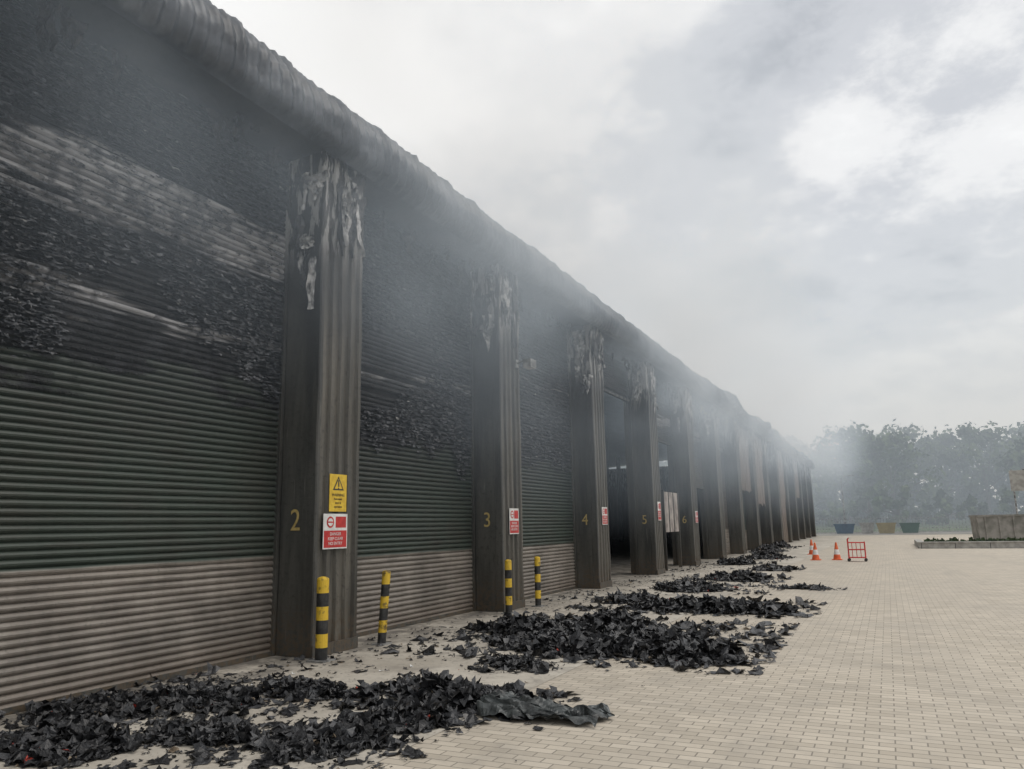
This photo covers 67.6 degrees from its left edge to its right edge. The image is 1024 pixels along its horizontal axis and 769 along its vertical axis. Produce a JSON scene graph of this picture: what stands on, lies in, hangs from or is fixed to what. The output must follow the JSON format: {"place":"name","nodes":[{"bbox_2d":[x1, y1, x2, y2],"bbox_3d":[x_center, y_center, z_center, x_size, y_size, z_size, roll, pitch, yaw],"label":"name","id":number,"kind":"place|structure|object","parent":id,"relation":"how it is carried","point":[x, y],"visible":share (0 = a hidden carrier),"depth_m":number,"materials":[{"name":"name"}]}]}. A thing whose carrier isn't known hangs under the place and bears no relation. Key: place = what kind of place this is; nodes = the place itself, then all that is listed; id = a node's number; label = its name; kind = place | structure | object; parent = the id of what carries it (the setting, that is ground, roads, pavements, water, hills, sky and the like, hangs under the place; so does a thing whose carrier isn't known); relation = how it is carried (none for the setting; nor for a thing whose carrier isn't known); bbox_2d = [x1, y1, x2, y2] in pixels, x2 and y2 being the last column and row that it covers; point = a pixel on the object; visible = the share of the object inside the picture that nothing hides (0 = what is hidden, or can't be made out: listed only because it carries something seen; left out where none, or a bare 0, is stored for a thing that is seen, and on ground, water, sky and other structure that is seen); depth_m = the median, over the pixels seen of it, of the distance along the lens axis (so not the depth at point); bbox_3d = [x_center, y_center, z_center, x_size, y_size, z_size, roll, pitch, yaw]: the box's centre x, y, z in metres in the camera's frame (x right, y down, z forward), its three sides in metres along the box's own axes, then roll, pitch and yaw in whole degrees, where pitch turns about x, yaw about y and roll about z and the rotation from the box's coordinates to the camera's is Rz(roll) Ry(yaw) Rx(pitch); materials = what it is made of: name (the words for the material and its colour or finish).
{"place":"outdoors","nodes":[
{"label":"outdoors","id":0,"kind":"place"},
{"bbox_2d":[0,536,850,768],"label":"concrete apron","id":1,"kind":"object","parent":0,"point":[620,573],"visible":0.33,"depth_m":9.15,"materials":[{"name":"grey concrete"}]},
{"bbox_2d":[0,702,307,768],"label":"charred debris pile","id":2,"kind":"object","parent":1,"relation":"on","point":[68,743],"visible":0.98,"depth_m":5.81,"materials":[{"name":"brown wood"}]},
{"bbox_2d":[0,662,387,752],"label":"charred debris pile","id":3,"kind":"object","parent":1,"relation":"on","point":[224,696],"visible":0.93,"depth_m":7.11,"materials":[{"name":"brown wood"}]},
{"bbox_2d":[306,576,335,663],"bbox_3d":[-2.366,2.914,9.535,0.255,1.018,0.255,-6,-12,25],"label":"striped bollard","id":4,"kind":"object","parent":1,"relation":"on","point":[321,634],"visible":1,"depth_m":9.47,"materials":[{"name":"yellow metal"}]},
{"bbox_2d":[183,691,499,768],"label":"charred debris pile","id":5,"kind":"object","parent":1,"relation":"on","point":[347,732],"visible":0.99,"depth_m":5.76,"materials":[{"name":"brown wood"}]},
{"bbox_2d":[371,570,391,645],"bbox_3d":[-1.834,3.146,10.821,0.204,1.010,0.220,-6,-12,25],"label":"striped bollard","id":6,"kind":"object","parent":1,"relation":"on","point":[383,611],"visible":0.99,"depth_m":10.78,"materials":[{"name":"yellow metal"}]},
{"bbox_2d":[0,559,799,768],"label":"loose scraps","id":7,"kind":"object","parent":1,"relation":"on","point":[161,709],"visible":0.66,"depth_m":8.79,"materials":[{"name":"brown wood"}]},
{"bbox_2d":[0,0,816,715],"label":"warehouse","id":8,"kind":"structure","parent":1,"relation":"on","point":[254,292],"depth_m":10.06,"materials":[{"name":"paint"}]},
{"bbox_2d":[322,514,346,548],"bbox_3d":[-2.363,1.964,10.242,0.012,0.460,0.500,-6,-12,25],"label":"safety sign","id":9,"kind":"object","parent":8,"relation":"attached to","point":[334,531],"visible":1,"depth_m":10.23,"materials":[{"name":"white paint"}]},
{"bbox_2d":[329,474,346,511],"bbox_3d":[-2.355,1.469,10.370,0.013,0.500,0.360,-6,-12,25],"label":"warning sign","id":10,"kind":"object","parent":8,"relation":"attached to","point":[337,491],"visible":1,"depth_m":10.36,"materials":[{"name":"yellow paint"}]},
{"bbox_2d":[509,508,518,533],"bbox_3d":[0.045,2.711,15.176,0.012,0.500,0.420,-6,-12,25],"label":"safety sign","id":11,"kind":"object","parent":8,"relation":"attached to","point":[514,520],"visible":1,"depth_m":15.16,"materials":[{"name":"white paint"}]},
{"bbox_2d":[515,358,535,369],"bbox_3d":[0.263,-0.430,15.960,0.405,0.208,0.280,-6,-12,25],"label":"floodlight","id":12,"kind":"object","parent":8,"relation":"attached to","point":[529,363],"visible":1,"depth_m":15.82,"materials":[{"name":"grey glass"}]},
{"bbox_2d":[602,507,607,524],"bbox_3d":[2.436,3.446,20.076,0.012,0.450,0.420,-6,-12,25],"label":"safety sign","id":13,"kind":"object","parent":8,"relation":"attached to","point":[604,517],"visible":1,"depth_m":20.07,"materials":[{"name":"white paint"}]},
{"bbox_2d":[657,502,660,519],"bbox_3d":[4.804,4.125,24.941,0.012,0.600,0.360,-6,-12,25],"label":"safety sign","id":14,"kind":"object","parent":8,"relation":"attached to","point":[659,510],"visible":1,"depth_m":24.92,"materials":[{"name":"white paint"}]},
{"bbox_2d":[695,511,697,522],"bbox_3d":[7.179,5.148,29.741,0.012,0.450,0.420,-6,-12,25],"label":"safety sign","id":15,"kind":"object","parent":8,"relation":"attached to","point":[696,515],"visible":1,"depth_m":29.74,"materials":[{"name":"white paint"}]},
{"bbox_2d":[328,668,581,723],"bbox_3d":[-0.550,2.844,7.220,2.288,0.236,1.454,-6,-12,25],"label":"charred debris pile","id":16,"kind":"object","parent":1,"relation":"on","point":[460,693],"visible":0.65,"depth_m":7.19,"materials":[{"name":"brown wood"}]},
{"bbox_2d":[501,559,513,613],"bbox_3d":[-0.065,3.774,14.310,0.221,0.982,0.221,-6,-12,25],"label":"striped bollard","id":17,"kind":"object","parent":1,"relation":"on","point":[508,585],"visible":0.98,"depth_m":14.26,"materials":[{"name":"yellow metal"}]},
{"bbox_2d":[458,652,580,673],"bbox_3d":[0.090,3.195,8.890,1.189,0.132,1.148,-6,-12,25],"label":"charred debris pile","id":18,"kind":"object","parent":1,"relation":"on","point":[504,662],"visible":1,"depth_m":8.74,"materials":[{"name":"brown wood"}]},
{"bbox_2d":[532,556,544,606],"bbox_3d":[0.520,3.976,15.456,0.204,0.980,0.209,-6,-12,25],"label":"striped bollard","id":19,"kind":"object","parent":1,"relation":"on","point":[537,581],"visible":1,"depth_m":15.43,"materials":[{"name":"yellow metal"}]},
{"bbox_2d":[374,608,799,674],"bbox_3d":[1.307,3.473,11.004,5.058,0.310,4.647,-6,-12,25],"label":"charred debris pile","id":20,"kind":"object","parent":1,"relation":"on","point":[604,634],"visible":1,"depth_m":9.95,"materials":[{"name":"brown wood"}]},
{"bbox_2d":[661,490,681,570],"bbox_3d":[5.717,5.195,27.405,0.110,2.740,2.100,-6,-12,25],"label":"notice board","id":21,"kind":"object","parent":1,"relation":"on","point":[670,511],"depth_m":27.33,"materials":[{"name":"white metal"}]},
{"bbox_2d":[559,586,827,617],"bbox_3d":[3.467,4.130,14.780,4.772,0.314,3.036,-6,-12,25],"label":"charred debris pile","id":22,"kind":"object","parent":1,"relation":"on","point":[634,601],"visible":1,"depth_m":14.06,"materials":[{"name":"brown wood"}]},
{"bbox_2d":[632,569,790,594],"bbox_3d":[5.461,5.099,20.154,3.273,0.292,6.338,-6,-12,25],"label":"charred debris pile","id":23,"kind":"object","parent":1,"relation":"on","point":[684,584],"visible":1,"depth_m":19.12,"materials":[{"name":"brown wood"}]},
{"bbox_2d":[713,550,795,565],"bbox_3d":[10.065,7.108,31.660,2.783,0.363,8.119,-6,-12,25],"label":"charred debris pile","id":24,"kind":"object","parent":1,"relation":"on","point":[743,560],"visible":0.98,"depth_m":30.05,"materials":[{"name":"brown wood"}]},
{"bbox_2d":[741,563,806,571],"bbox_3d":[8.738,6.072,25.605,2.035,0.244,2.608,-6,-12,25],"label":"charred debris pile","id":25,"kind":"object","parent":1,"relation":"on","point":[771,567],"visible":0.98,"depth_m":25.24,"materials":[{"name":"brown wood"}]},
{"bbox_2d":[747,539,804,552],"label":"charred debris pile","id":26,"kind":"object","parent":1,"relation":"on","point":[775,546],"visible":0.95,"depth_m":40.47,"materials":[{"name":"brown wood"}]},
{"bbox_2d":[210,0,1023,513],"label":"sky","id":27,"kind":"structure","parent":0,"point":[814,207],"materials":[{"name":"white"}]},
{"bbox_2d":[364,534,1023,768],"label":"block paving","id":28,"kind":"structure","parent":0,"point":[902,652],"depth_m":7.29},
{"bbox_2d":[477,690,614,726],"bbox_3d":[0.311,2.745,6.559,1.156,0.152,0.640,-6,-12,25],"label":"burnt tarpaulin","id":29,"kind":"object","parent":28,"relation":"on","point":[508,704],"visible":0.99,"depth_m":6.45,"materials":[{"name":"black plastic"}]},
{"bbox_2d":[769,582,846,590],"bbox_3d":[7.006,4.774,18.209,1.834,0.164,1.143,-6,-12,25],"label":"charred debris pile","id":30,"kind":"object","parent":28,"relation":"on","point":[804,585],"visible":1,"depth_m":18.08,"materials":[{"name":"brown wood"}]},
{"bbox_2d":[807,540,812,554],"bbox_3d":[14.368,7.788,36.688,0.400,0.710,0.400,-6,-12,25],"label":"traffic cone","id":31,"kind":"object","parent":28,"relation":"on","point":[811,549],"visible":0.8,"depth_m":36.60,"materials":[{"name":"orange plastic"}]},
{"bbox_2d":[810,542,821,559],"bbox_3d":[12.471,6.857,31.467,0.400,0.710,0.400,-6,-12,25],"label":"traffic cone","id":32,"kind":"object","parent":28,"relation":"on","point":[815,555],"visible":1,"depth_m":31.37,"materials":[{"name":"orange plastic"}]},
{"bbox_2d":[832,542,842,559],"bbox_3d":[13.278,6.811,31.305,0.400,0.710,0.400,-6,-12,25],"label":"traffic cone","id":33,"kind":"object","parent":28,"relation":"on","point":[837,556],"visible":1,"depth_m":31.21,"materials":[{"name":"orange plastic"}]},
{"bbox_2d":[846,538,867,561],"bbox_3d":[13.474,6.447,29.919,0.720,0.914,0.440,-6,-12,25],"label":"red barrier trolley","id":34,"kind":"object","parent":28,"relation":"on","point":[865,557],"visible":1,"depth_m":29.76,"materials":[{"name":"metal"}]},
{"bbox_2d":[914,539,1023,548],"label":"concrete wall","id":35,"kind":"structure","parent":28,"relation":"on","point":[919,544],"depth_m":40.39,"materials":[{"name":"grey concrete"}]},
{"bbox_2d":[924,536,1023,541],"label":"shrub bed","id":36,"kind":"object","parent":28,"relation":"on","point":[970,539],"visible":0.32,"depth_m":44.65,"materials":[{"name":"green plant"}]},
{"bbox_2d":[969,514,1023,540],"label":"hook lift container","id":37,"kind":"object","parent":28,"relation":"on","point":[999,526],"visible":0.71,"depth_m":51.00,"materials":[{"name":"grey metal"}]},
{"bbox_2d":[1009,469,1023,513],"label":"site sign board","id":38,"kind":"object","parent":28,"relation":"on","point":[1016,477],"visible":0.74,"depth_m":60.23,"materials":[{"name":"metal"}]},
{"bbox_2d":[815,518,971,532],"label":"grass bank","id":39,"kind":"structure","parent":0,"point":[825,528],"depth_m":107.21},
{"bbox_2d":[816,532,971,535],"bbox_3d":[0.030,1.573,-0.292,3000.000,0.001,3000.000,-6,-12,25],"label":"ground","id":40,"kind":"structure","parent":0,"point":[918,533],"depth_m":83.72,"materials":[{"name":"grey concrete"}]},
{"bbox_2d":[609,419,1023,526],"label":"distant trees","id":41,"kind":"object","parent":40,"relation":"on","point":[894,461],"visible":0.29,"depth_m":119.42,"materials":[{"name":"green plant"}]},
{"bbox_2d":[833,524,854,533],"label":"waste skip","id":42,"kind":"object","parent":40,"relation":"on","point":[844,528],"visible":1,"depth_m":88.89,"materials":[{"name":"blue metal"}]},
{"bbox_2d":[840,475,853,523],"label":"street lamp","id":43,"kind":"object","parent":40,"relation":"on","point":[843,500],"visible":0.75,"depth_m":91.83,"materials":[{"name":"grey metal"}]},
{"bbox_2d":[859,522,873,532],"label":"waste skip","id":44,"kind":"object","parent":40,"relation":"on","point":[867,527],"visible":1,"depth_m":87.92,"materials":[{"name":"metal"}]},
{"bbox_2d":[876,523,895,532],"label":"waste skip","id":45,"kind":"object","parent":40,"relation":"on","point":[886,527],"visible":1,"depth_m":86.13,"materials":[{"name":"yellow metal"}]},
{"bbox_2d":[816,531,971,533],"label":"kerb","id":46,"kind":"structure","parent":40,"relation":"on","point":[897,532],"depth_m":91.36,"materials":[{"name":"concrete"}]},
{"bbox_2d":[899,523,919,532],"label":"waste skip","id":47,"kind":"object","parent":40,"relation":"on","point":[909,527],"visible":1,"depth_m":86.00,"materials":[{"name":"green metal"}]},
{"bbox_2d":[816,513,1013,531],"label":"palisade fence","id":48,"kind":"object","parent":40,"relation":"on","point":[889,518],"visible":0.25,"depth_m":93.22,"materials":[{"name":"grey metal"}]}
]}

